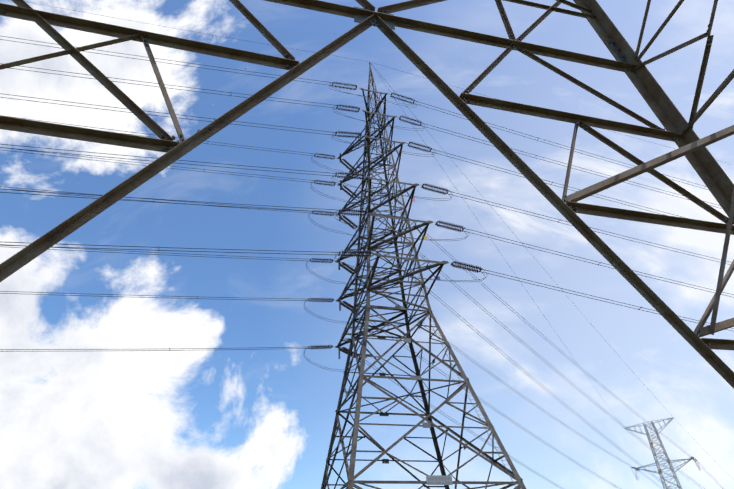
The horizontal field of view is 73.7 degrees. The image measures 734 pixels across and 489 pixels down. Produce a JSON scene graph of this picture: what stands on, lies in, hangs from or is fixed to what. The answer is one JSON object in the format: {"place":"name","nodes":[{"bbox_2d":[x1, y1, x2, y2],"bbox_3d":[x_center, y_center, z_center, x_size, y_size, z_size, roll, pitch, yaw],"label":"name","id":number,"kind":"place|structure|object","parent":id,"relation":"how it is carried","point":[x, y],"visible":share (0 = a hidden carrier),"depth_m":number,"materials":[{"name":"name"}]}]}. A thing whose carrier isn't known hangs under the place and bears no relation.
{"place":"outdoors","nodes":[
{"label":"outdoors","id":0,"kind":"place"},
{"bbox_2d":[0,0,733,488],"label":"sky","id":1,"kind":"structure","parent":0,"point":[117,417],"materials":[{"name":"blue"}]},
{"label":"ground","id":2,"kind":"structure","parent":0,"visible":0},
{"bbox_2d":[0,0,733,388],"bbox_3d":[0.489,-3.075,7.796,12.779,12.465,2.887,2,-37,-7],"label":"tower lattice","id":3,"kind":"object","parent":2,"relation":"on","point":[678,130],"visible":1,"depth_m":7.64,"materials":[{"name":"metal"}]},
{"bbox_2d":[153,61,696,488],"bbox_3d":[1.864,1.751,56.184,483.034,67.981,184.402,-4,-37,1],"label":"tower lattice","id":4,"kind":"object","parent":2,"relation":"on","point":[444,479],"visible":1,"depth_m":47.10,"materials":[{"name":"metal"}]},
{"bbox_2d":[0,2,733,488],"bbox_3d":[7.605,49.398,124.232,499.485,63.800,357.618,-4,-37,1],"label":"conductors","id":5,"kind":"object","parent":4,"relation":"on","point":[248,206],"visible":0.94,"depth_m":54.42,"materials":[{"name":"grey metal"}]},
{"bbox_2d":[624,418,700,488],"bbox_3d":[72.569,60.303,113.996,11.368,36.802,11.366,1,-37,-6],"label":"tower lattice","id":6,"kind":"object","parent":2,"relation":"on","point":[664,451],"visible":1,"depth_m":120.15,"materials":[{"name":"grey metal"}]}
]}

